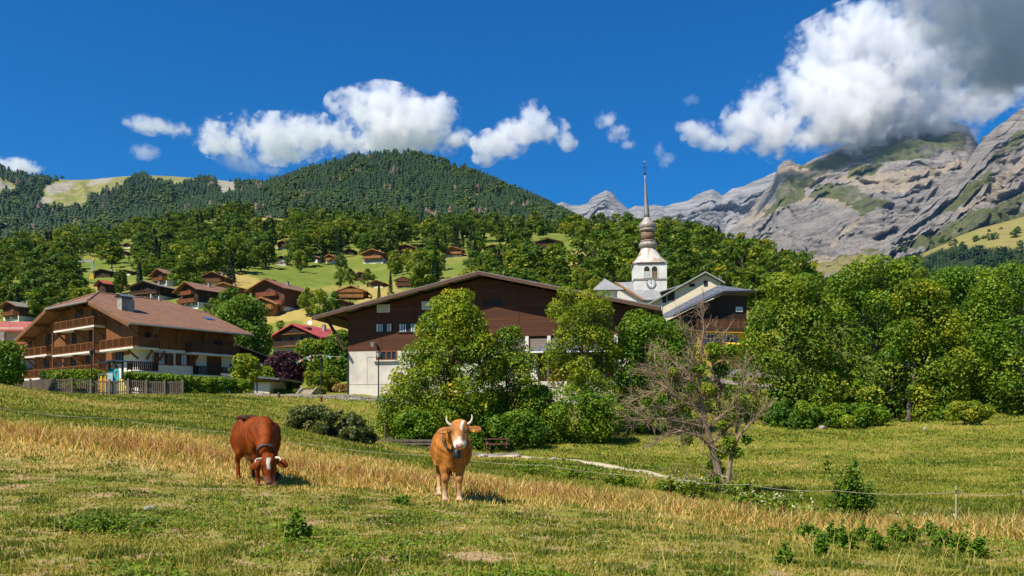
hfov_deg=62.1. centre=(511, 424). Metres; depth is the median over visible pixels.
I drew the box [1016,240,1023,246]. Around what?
broadleaf tree
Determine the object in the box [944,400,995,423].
bush
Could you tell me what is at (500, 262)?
conifer
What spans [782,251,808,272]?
broadleaf tree
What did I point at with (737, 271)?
broadleaf tree
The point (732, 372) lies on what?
retaining wall
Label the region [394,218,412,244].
broadleaf tree
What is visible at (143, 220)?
broadleaf tree
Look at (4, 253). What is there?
broadleaf tree
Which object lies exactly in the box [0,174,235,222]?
alpine ridge hill
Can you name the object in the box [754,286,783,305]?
broadleaf tree
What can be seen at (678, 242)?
broadleaf tree
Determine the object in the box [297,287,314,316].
broadleaf tree
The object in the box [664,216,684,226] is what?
broadleaf tree
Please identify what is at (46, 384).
picket fence
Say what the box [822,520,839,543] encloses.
nettle
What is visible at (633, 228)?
broadleaf tree
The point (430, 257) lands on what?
broadleaf tree
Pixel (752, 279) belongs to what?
broadleaf tree
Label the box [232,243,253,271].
broadleaf tree
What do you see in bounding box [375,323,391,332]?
window
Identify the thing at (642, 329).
tree
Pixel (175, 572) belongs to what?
clover
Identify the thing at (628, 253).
broadleaf tree
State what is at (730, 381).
village road
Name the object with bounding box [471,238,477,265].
conifer
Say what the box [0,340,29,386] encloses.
bush
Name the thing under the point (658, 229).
broadleaf tree
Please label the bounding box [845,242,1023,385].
alp forest
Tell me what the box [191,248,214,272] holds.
broadleaf tree
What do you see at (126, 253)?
cabin
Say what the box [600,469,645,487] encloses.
herb clump
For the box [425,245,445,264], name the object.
broadleaf tree
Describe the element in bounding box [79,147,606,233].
hill forest
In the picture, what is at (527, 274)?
broadleaf tree
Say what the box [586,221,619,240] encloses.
broadleaf tree
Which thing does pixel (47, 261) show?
broadleaf tree
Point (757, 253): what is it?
broadleaf tree
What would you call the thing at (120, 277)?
broadleaf tree
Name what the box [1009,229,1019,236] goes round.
broadleaf tree
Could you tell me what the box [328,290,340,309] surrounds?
broadleaf tree
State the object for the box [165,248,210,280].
broadleaf tree
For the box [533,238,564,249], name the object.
chalet
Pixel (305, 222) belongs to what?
broadleaf tree
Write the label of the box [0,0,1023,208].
sky
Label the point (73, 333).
window
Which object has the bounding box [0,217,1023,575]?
ground
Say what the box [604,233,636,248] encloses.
broadleaf tree
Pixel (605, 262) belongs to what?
broadleaf tree
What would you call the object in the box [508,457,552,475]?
herb clump
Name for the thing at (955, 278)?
tree
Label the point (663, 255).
broadleaf tree
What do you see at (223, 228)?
broadleaf tree
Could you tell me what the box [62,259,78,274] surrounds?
broadleaf tree
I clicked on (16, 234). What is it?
broadleaf tree
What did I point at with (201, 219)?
distant conifer wood
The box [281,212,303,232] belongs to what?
broadleaf tree
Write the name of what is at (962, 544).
nettle
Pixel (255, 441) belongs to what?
cow
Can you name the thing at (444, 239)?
conifer
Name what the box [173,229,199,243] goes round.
broadleaf tree
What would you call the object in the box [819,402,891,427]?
bush
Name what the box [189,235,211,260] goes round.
broadleaf tree
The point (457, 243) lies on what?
conifer
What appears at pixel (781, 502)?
herb clump
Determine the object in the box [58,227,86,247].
broadleaf tree
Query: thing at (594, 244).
broadleaf tree
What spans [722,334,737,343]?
window
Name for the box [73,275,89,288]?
broadleaf tree
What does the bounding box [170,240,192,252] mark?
broadleaf tree
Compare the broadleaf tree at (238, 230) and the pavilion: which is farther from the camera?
the broadleaf tree at (238, 230)
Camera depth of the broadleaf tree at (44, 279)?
212.12 m
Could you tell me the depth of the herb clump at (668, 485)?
28.79 m
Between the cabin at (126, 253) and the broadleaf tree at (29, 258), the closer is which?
the broadleaf tree at (29, 258)
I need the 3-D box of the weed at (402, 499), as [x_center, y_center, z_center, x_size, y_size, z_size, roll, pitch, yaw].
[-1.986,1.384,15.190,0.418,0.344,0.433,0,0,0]
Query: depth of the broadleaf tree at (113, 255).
345.16 m
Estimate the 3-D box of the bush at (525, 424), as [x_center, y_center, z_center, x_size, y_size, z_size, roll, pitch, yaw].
[-0.397,0.419,52.834,5.269,2.899,3.977,0,0,0]
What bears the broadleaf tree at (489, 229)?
on the ground at (312, 275)
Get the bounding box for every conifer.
[14,286,19,301]
[24,281,29,302]
[137,264,142,281]
[153,237,157,255]
[226,252,236,279]
[232,266,236,284]
[270,237,276,263]
[335,229,343,255]
[376,282,380,298]
[388,271,392,290]
[430,261,434,283]
[432,260,439,282]
[435,236,439,255]
[442,231,447,244]
[451,222,455,246]
[454,226,460,247]
[467,230,472,258]
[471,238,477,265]
[495,248,500,267]
[497,254,502,271]
[611,273,615,282]
[658,231,662,244]
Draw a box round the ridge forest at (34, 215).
[0,163,263,239]
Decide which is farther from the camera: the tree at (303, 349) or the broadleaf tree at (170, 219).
the broadleaf tree at (170, 219)
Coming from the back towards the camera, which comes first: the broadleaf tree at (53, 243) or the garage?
the broadleaf tree at (53, 243)
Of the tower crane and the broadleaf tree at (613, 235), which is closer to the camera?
the broadleaf tree at (613, 235)
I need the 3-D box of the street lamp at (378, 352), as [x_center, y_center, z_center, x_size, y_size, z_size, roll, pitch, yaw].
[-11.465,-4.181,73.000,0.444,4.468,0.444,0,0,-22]
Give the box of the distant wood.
[0,201,841,320]
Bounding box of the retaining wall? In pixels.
[712,364,782,376]
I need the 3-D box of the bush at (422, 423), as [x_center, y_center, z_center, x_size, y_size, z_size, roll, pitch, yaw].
[-5.665,0.460,51.955,3.104,2.904,2.278,0,0,16]
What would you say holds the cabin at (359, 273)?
on the ground at (312, 275)
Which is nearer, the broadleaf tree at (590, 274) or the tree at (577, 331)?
the tree at (577, 331)
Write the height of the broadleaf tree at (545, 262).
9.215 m
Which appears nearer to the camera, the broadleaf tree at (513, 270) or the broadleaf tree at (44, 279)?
the broadleaf tree at (513, 270)
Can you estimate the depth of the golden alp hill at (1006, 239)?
2391.96 m
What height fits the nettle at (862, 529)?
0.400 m
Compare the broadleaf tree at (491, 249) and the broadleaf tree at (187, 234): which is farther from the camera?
the broadleaf tree at (187, 234)
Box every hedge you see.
[38,368,105,392]
[124,371,254,393]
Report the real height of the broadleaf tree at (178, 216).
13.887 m
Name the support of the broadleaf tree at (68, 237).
on the ground at (312, 275)
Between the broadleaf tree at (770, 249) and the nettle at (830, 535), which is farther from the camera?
the broadleaf tree at (770, 249)
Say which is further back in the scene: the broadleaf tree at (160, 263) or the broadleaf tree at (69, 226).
the broadleaf tree at (69, 226)
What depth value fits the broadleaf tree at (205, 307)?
180.51 m
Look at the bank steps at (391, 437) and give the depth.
53.23 m
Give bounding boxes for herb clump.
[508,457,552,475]
[544,463,603,479]
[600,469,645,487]
[655,471,688,492]
[672,473,715,498]
[718,476,760,495]
[726,487,772,508]
[753,490,806,514]
[787,498,838,522]
[873,511,916,522]
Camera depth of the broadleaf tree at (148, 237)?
401.56 m
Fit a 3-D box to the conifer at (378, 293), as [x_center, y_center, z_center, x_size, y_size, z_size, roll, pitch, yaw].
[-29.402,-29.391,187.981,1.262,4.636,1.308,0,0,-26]
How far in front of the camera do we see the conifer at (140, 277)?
256.14 m
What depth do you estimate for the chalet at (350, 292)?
191.03 m
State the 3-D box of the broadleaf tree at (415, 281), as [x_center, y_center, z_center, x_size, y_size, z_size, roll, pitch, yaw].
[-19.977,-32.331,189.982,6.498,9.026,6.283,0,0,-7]
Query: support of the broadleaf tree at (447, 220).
on the ground at (312, 275)
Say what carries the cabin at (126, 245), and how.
on the ground at (312, 275)
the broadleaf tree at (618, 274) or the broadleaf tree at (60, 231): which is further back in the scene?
the broadleaf tree at (60, 231)
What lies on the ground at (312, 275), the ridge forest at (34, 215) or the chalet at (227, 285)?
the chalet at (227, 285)
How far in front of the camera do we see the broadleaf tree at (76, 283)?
206.21 m
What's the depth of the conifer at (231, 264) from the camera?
254.16 m
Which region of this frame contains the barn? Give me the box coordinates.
[663,285,755,368]
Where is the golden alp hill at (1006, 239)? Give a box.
[846,217,1023,333]
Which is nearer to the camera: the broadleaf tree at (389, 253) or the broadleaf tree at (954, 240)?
the broadleaf tree at (389, 253)
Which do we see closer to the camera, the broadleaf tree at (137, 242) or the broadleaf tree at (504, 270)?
the broadleaf tree at (504, 270)
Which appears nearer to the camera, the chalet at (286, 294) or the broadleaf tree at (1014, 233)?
the chalet at (286, 294)
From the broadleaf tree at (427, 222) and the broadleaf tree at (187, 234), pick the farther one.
the broadleaf tree at (427, 222)
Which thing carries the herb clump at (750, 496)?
on the ground at (312, 275)
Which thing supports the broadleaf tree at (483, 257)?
on the ground at (312, 275)
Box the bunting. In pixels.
[296,346,339,370]
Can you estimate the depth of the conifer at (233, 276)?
248.33 m
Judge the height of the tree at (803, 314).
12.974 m
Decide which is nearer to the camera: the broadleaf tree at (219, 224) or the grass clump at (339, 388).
the grass clump at (339, 388)
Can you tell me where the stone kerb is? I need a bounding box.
[472,453,518,455]
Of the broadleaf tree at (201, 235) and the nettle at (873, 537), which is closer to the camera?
the nettle at (873, 537)
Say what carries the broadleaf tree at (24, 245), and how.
on the ground at (312, 275)
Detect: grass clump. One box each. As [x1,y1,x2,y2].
[43,511,166,533]
[332,383,346,392]
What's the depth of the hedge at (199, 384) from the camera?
81.95 m
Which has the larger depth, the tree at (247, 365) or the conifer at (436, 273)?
the conifer at (436, 273)
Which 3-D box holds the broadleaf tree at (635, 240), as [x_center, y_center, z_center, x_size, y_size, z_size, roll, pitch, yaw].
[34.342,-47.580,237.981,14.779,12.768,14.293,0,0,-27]
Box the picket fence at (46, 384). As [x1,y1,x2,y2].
[18,377,183,394]
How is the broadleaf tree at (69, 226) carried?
on the ground at (312, 275)
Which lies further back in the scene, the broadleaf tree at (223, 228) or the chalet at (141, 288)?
the broadleaf tree at (223, 228)
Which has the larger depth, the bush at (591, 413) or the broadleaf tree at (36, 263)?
the broadleaf tree at (36, 263)
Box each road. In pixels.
[230,393,408,403]
[706,377,808,392]
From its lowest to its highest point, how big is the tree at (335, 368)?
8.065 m
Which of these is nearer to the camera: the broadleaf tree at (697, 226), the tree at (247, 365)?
the tree at (247, 365)
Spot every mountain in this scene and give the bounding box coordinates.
[557,172,775,234]
[725,122,986,276]
[873,107,1023,269]
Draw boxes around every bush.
[258,365,275,379]
[273,388,298,393]
[282,404,379,443]
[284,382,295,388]
[303,370,329,386]
[306,385,326,393]
[325,378,339,391]
[391,409,441,446]
[466,409,547,450]
[513,383,627,443]
[659,319,710,381]
[696,384,761,418]
[761,400,822,429]
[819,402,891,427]
[821,455,881,522]
[873,367,915,413]
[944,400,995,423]
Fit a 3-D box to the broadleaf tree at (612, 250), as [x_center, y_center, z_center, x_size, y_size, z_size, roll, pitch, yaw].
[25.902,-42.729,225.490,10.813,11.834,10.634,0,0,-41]
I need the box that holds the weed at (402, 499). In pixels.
[390,493,410,504]
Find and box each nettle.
[773,540,794,564]
[794,519,820,537]
[807,532,835,554]
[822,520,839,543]
[832,519,859,549]
[850,520,871,542]
[863,527,887,551]
[886,517,903,539]
[897,519,924,543]
[918,519,944,538]
[929,525,955,547]
[949,523,971,553]
[967,530,990,559]
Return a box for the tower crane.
[81,257,94,278]
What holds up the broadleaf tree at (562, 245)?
on the ground at (312, 275)
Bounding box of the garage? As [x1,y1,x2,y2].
[221,373,299,393]
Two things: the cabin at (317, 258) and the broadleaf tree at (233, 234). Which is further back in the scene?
the cabin at (317, 258)
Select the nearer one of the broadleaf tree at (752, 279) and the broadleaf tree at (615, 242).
the broadleaf tree at (752, 279)
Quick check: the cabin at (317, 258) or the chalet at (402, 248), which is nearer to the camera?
the cabin at (317, 258)
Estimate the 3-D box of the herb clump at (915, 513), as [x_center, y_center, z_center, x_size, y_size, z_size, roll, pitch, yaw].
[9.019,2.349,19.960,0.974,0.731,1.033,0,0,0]
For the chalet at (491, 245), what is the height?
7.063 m
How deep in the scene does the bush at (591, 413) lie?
55.30 m
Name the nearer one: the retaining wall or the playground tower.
the playground tower
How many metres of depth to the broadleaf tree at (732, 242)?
240.65 m
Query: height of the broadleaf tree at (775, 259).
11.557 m
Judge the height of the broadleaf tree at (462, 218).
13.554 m
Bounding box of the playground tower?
[98,360,131,393]
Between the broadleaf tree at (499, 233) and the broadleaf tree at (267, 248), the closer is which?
the broadleaf tree at (267, 248)
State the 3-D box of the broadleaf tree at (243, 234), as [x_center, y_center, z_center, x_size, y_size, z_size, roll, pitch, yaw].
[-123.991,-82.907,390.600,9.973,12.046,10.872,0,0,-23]
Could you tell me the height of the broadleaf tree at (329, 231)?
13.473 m
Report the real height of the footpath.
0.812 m
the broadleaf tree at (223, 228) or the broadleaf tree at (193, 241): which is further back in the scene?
the broadleaf tree at (223, 228)
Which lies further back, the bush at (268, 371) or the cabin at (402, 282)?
the cabin at (402, 282)
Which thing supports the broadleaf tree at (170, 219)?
on the ground at (312, 275)
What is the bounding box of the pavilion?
[528,338,617,403]
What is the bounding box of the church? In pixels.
[592,161,667,303]
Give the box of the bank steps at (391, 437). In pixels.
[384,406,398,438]
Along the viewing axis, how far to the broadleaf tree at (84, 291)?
189.27 m
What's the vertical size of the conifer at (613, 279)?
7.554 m
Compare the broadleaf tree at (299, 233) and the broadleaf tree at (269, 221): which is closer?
the broadleaf tree at (299, 233)
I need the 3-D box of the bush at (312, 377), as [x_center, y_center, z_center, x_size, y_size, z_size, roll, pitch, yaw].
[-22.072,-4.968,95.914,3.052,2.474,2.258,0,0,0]
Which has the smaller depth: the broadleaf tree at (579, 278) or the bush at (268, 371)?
the bush at (268, 371)
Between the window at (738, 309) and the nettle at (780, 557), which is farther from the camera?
the window at (738, 309)
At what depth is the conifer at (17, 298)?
209.86 m
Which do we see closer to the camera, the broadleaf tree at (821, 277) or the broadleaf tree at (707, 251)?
the broadleaf tree at (707, 251)
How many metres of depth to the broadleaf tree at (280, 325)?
165.28 m
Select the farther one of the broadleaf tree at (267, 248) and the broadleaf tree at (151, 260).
the broadleaf tree at (267, 248)
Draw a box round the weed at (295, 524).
[277,505,313,542]
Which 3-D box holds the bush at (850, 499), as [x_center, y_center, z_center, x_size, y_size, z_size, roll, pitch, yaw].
[7.772,1.544,19.624,1.341,1.722,1.148,0,0,0]
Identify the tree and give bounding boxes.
[0,245,19,260]
[0,248,14,266]
[0,285,25,302]
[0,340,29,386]
[3,256,21,279]
[7,230,43,245]
[10,237,37,255]
[11,249,38,259]
[13,231,28,244]
[16,257,34,268]
[18,250,44,260]
[18,267,50,289]
[19,259,50,278]
[21,287,43,302]
[25,288,48,316]
[29,274,67,288]
[34,243,52,259]
[37,271,71,287]
[39,282,62,305]
[41,258,53,266]
[41,267,54,276]
[43,288,70,307]
[45,239,66,253]
[45,242,78,262]
[49,253,63,261]
[51,260,72,273]
[52,227,67,239]
[53,224,79,240]
[57,254,86,275]
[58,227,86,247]
[58,272,77,284]
[59,231,80,251]
[62,249,85,261]
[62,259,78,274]
[68,278,84,293]
[69,287,97,299]
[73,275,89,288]
[82,234,95,254]
[83,232,103,253]
[86,223,109,238]
[92,228,106,241]
[94,238,124,261]
[98,240,121,267]
[112,269,129,293]
[127,215,150,230]
[131,223,149,233]
[132,231,159,244]
[132,239,145,252]
[132,243,153,258]
[134,217,159,227]
[142,257,160,274]
[151,254,174,269]
[157,225,178,242]
[157,229,175,244]
[160,216,175,227]
[160,244,169,258]
[164,256,176,268]
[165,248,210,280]
[165,250,175,268]
[168,221,185,228]
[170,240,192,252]
[171,212,184,221]
[171,259,205,294]
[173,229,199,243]
[181,226,202,231]
[182,238,200,248]
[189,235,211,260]
[190,252,205,273]
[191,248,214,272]
[192,238,228,271]
[194,222,212,230]
[197,232,214,240]
[201,303,215,315]
[204,226,220,235]
[204,233,252,272]
[206,226,228,232]
[207,286,245,314]
[210,229,228,235]
[212,221,231,230]
[214,293,274,355]
[220,216,234,224]
[224,232,244,240]
[227,218,252,231]
[228,227,242,235]
[228,353,262,380]
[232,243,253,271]
[238,240,261,264]
[239,231,249,238]
[244,231,276,255]
[248,216,262,231]
[248,246,265,268]
[258,241,279,267]
[261,217,275,236]
[263,350,305,388]
[264,229,278,245]
[275,320,284,328]
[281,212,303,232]
[283,236,315,265]
[285,230,311,252]
[292,229,319,253]
[293,249,307,270]
[294,337,331,376]
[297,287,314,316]
[301,219,311,228]
[306,224,318,245]
[309,287,328,314]
[310,218,329,224]
[316,221,343,244]
[318,225,346,253]
[321,304,333,312]
[322,329,347,381]
[323,215,354,241]
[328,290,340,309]
[333,270,346,285]
[334,252,348,270]
[344,218,357,239]
[345,268,358,283]
[348,220,360,244]
[350,212,363,223]
[351,223,369,248]
[357,230,384,255]
[360,269,375,286]
[363,229,398,253]
[374,287,505,442]
[382,222,399,241]
[386,250,401,270]
[386,252,403,275]
[394,214,410,229]
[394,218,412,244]
[398,248,412,273]
[403,249,435,271]
[408,260,436,287]
[415,218,437,238]
[415,252,441,280]
[419,222,452,243]
[422,245,438,264]
[423,234,448,253]
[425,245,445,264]
[438,261,445,275]
[439,215,460,234]
[451,214,473,236]
[457,265,485,275]
[462,249,496,273]
[463,213,483,233]
[464,232,485,248]
[466,240,482,257]
[471,216,496,238]
[480,247,497,256]
[480,264,497,272]
[483,256,498,271]
[487,325,547,443]
[489,211,503,225]
[491,222,505,242]
[491,264,519,277]
[493,243,505,255]
[501,238,524,251]
[503,248,521,272]
[504,230,524,246]
[506,244,521,253]
[508,267,520,275]
[511,251,540,271]
[516,268,540,282]
[518,245,537,259]
[520,227,532,242]
[520,240,536,248]
[529,210,542,234]
[530,244,547,259]
[530,257,553,278]
[533,266,552,284]
[540,285,628,432]
[541,242,574,274]
[545,274,566,285]
[548,263,570,281]
[551,242,569,262]
[555,275,579,289]
[557,214,584,237]
[565,232,612,268]
[571,270,605,292]
[572,267,588,290]
[574,220,593,238]
[579,254,625,290]
[582,259,599,272]
[585,239,604,256]
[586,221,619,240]
[586,242,622,276]
[587,274,600,289]
[593,212,611,223]
[600,255,627,281]
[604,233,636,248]
[605,239,635,249]
[606,212,634,224]
[606,288,774,493]
[608,216,630,228]
[608,270,631,281]
[608,307,696,433]
[611,247,636,281]
[616,261,631,281]
[619,223,639,253]
[619,232,662,259]
[624,257,636,279]
[629,218,642,225]
[637,222,663,233]
[653,218,667,228]
[654,232,667,252]
[657,226,704,260]
[659,252,670,259]
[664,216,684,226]
[664,255,690,280]
[665,260,682,288]
[667,261,699,286]
[670,224,690,249]
[671,245,705,279]
[684,220,696,235]
[684,225,725,249]
[686,246,707,265]
[690,222,716,247]
[692,242,737,268]
[694,258,716,273]
[697,263,715,275]
[708,238,745,269]
[712,263,741,287]
[714,239,772,277]
[714,262,744,280]
[724,266,746,283]
[734,266,774,309]
[735,272,850,425]
[736,232,758,247]
[740,246,753,261]
[744,248,774,272]
[748,253,801,284]
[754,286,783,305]
[756,238,777,253]
[759,244,782,258]
[769,259,799,273]
[781,249,791,257]
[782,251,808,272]
[784,253,818,281]
[797,251,818,266]
[815,271,831,296]
[818,253,970,421]
[889,266,974,421]
[930,264,1007,405]
[938,237,946,243]
[947,238,957,245]
[961,258,1023,415]
[972,235,980,241]
[985,233,993,238]
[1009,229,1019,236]
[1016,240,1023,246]
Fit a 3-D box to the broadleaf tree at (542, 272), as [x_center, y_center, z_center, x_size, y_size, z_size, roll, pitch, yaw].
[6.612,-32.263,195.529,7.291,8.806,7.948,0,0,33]
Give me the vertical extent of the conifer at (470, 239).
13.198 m
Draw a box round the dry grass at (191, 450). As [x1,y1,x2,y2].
[0,415,1023,557]
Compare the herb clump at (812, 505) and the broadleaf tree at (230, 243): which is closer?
the herb clump at (812, 505)
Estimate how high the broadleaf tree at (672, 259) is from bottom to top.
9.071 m
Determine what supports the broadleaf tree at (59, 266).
on the ground at (312, 275)
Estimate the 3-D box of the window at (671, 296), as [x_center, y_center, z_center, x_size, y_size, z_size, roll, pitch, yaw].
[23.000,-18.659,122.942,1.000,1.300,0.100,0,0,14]
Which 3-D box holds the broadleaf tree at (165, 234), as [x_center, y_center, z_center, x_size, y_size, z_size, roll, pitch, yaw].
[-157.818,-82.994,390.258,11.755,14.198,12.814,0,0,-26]
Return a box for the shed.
[235,344,270,365]
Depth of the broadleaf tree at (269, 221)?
445.00 m
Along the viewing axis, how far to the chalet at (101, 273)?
307.11 m
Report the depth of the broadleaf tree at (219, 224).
435.73 m
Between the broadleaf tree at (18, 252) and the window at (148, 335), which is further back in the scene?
the broadleaf tree at (18, 252)
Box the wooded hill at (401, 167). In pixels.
[279,155,482,212]
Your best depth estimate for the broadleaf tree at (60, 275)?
215.46 m
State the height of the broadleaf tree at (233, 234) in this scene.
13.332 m
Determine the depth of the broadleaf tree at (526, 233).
340.14 m
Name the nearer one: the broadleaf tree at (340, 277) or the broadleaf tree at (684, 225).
the broadleaf tree at (340, 277)
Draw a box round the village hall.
[311,271,666,395]
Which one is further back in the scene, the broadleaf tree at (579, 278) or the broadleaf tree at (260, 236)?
the broadleaf tree at (260, 236)
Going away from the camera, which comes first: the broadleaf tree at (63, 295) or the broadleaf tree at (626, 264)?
the broadleaf tree at (63, 295)
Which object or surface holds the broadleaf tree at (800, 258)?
on the ground at (312, 275)
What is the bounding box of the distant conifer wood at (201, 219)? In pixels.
[0,200,783,301]
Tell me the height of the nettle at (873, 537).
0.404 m
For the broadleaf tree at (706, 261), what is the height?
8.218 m
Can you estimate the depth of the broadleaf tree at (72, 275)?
219.14 m
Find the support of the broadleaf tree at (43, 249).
on the ground at (312, 275)
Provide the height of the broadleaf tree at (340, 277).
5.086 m
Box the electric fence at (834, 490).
[2,405,1022,495]
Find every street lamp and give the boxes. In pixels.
[89,349,93,392]
[319,358,322,394]
[376,350,380,398]
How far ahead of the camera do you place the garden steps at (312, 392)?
87.20 m
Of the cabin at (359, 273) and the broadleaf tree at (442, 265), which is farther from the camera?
the cabin at (359, 273)
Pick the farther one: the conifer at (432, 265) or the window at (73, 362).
the conifer at (432, 265)
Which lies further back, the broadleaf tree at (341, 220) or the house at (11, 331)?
the broadleaf tree at (341, 220)
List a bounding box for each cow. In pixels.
[230,415,287,485]
[430,414,481,501]
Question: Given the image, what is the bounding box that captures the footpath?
[477,455,699,483]
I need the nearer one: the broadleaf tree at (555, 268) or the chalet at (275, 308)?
the chalet at (275, 308)
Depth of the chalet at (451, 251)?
368.88 m
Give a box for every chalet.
[0,301,36,321]
[14,291,253,393]
[91,268,115,277]
[93,280,124,292]
[124,280,178,299]
[148,268,177,285]
[172,281,232,308]
[199,271,239,285]
[212,282,248,294]
[244,279,313,310]
[253,297,286,315]
[268,323,337,360]
[277,240,288,249]
[335,285,371,299]
[360,249,387,263]
[395,244,415,254]
[440,246,465,256]
[483,244,497,251]
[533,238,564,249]
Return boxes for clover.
[0,475,1023,575]
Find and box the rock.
[143,505,155,510]
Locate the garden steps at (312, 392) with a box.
[295,387,316,394]
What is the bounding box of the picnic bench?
[483,439,509,452]
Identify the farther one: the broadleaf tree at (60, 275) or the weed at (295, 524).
the broadleaf tree at (60, 275)
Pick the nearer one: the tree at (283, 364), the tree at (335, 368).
the tree at (283, 364)
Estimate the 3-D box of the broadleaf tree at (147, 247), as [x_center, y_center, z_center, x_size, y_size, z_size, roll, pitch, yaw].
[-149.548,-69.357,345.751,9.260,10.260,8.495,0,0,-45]
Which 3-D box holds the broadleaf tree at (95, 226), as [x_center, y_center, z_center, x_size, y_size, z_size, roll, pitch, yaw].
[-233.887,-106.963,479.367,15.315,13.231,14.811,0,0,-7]
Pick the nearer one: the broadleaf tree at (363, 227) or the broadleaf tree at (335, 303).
the broadleaf tree at (335, 303)
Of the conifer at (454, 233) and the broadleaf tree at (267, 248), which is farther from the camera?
the conifer at (454, 233)
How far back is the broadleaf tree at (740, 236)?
339.18 m
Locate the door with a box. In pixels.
[207,356,220,374]
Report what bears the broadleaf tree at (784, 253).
on the ground at (312, 275)
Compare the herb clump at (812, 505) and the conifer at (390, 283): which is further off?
the conifer at (390, 283)
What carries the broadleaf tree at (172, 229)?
on the ground at (312, 275)
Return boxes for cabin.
[119,251,129,255]
[122,243,130,248]
[123,269,136,274]
[277,256,288,265]
[313,256,321,262]
[325,254,339,263]
[336,299,354,308]
[343,248,357,254]
[352,271,377,280]
[368,280,389,287]
[393,276,412,287]
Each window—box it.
[43,358,48,368]
[46,334,49,345]
[71,357,75,365]
[72,332,75,343]
[75,309,81,318]
[86,355,90,364]
[89,330,92,341]
[92,308,96,322]
[116,351,122,363]
[144,333,155,347]
[152,352,173,365]
[175,353,195,365]
[213,341,222,353]
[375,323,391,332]
[376,351,396,359]
[398,323,416,332]
[668,291,674,300]
[703,334,717,343]
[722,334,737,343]
[736,307,742,311]
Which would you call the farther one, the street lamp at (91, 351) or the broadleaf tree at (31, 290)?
the broadleaf tree at (31, 290)
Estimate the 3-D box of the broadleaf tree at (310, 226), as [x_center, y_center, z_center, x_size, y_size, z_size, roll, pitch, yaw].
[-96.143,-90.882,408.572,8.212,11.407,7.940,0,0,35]
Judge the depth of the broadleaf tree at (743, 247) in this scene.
232.47 m
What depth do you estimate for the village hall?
84.61 m
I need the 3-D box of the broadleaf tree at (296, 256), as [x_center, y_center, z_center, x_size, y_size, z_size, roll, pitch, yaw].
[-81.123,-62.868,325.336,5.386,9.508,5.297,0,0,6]
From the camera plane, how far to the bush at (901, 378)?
72.35 m
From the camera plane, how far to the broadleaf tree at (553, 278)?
187.40 m
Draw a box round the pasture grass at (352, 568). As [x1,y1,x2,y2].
[0,432,1023,575]
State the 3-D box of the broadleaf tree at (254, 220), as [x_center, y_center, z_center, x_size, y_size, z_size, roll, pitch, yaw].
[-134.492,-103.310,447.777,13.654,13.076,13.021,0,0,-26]
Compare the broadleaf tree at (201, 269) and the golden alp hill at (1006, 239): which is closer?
the broadleaf tree at (201, 269)
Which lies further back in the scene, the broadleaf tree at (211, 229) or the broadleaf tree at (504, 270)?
the broadleaf tree at (211, 229)
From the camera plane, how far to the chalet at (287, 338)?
137.51 m
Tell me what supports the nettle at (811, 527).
on the ground at (312, 275)
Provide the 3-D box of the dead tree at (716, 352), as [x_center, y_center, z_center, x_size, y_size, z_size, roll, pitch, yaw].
[6.226,-1.054,30.036,6.107,7.597,3.643,0,0,0]
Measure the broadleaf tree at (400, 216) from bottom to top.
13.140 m
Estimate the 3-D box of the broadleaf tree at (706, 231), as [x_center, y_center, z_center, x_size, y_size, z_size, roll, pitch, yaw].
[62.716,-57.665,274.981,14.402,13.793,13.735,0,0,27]
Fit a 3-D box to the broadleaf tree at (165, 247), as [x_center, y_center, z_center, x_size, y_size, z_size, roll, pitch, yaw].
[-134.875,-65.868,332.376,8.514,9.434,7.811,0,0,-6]
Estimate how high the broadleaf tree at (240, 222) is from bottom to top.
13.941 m
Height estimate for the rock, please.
0.133 m
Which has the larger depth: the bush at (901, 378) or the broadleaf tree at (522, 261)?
the broadleaf tree at (522, 261)
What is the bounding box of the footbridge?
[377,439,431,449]
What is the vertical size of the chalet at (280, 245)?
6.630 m
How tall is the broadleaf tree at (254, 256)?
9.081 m
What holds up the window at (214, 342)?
in the chalet at (151, 335)
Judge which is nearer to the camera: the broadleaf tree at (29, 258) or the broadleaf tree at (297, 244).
the broadleaf tree at (29, 258)
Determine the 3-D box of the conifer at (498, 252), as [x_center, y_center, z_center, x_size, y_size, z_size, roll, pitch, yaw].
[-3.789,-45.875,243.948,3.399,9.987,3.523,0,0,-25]
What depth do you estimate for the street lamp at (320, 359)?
87.97 m
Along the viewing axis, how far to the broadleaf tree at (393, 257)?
304.92 m
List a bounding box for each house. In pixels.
[0,322,33,367]
[648,271,724,339]
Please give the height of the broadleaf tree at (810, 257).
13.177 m
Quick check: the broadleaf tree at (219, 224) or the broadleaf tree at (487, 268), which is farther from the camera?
the broadleaf tree at (219, 224)
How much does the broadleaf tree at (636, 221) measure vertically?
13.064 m
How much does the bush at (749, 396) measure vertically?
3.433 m
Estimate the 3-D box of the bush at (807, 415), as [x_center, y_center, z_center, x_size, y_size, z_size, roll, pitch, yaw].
[21.381,-0.666,64.952,4.518,2.643,3.497,0,0,0]

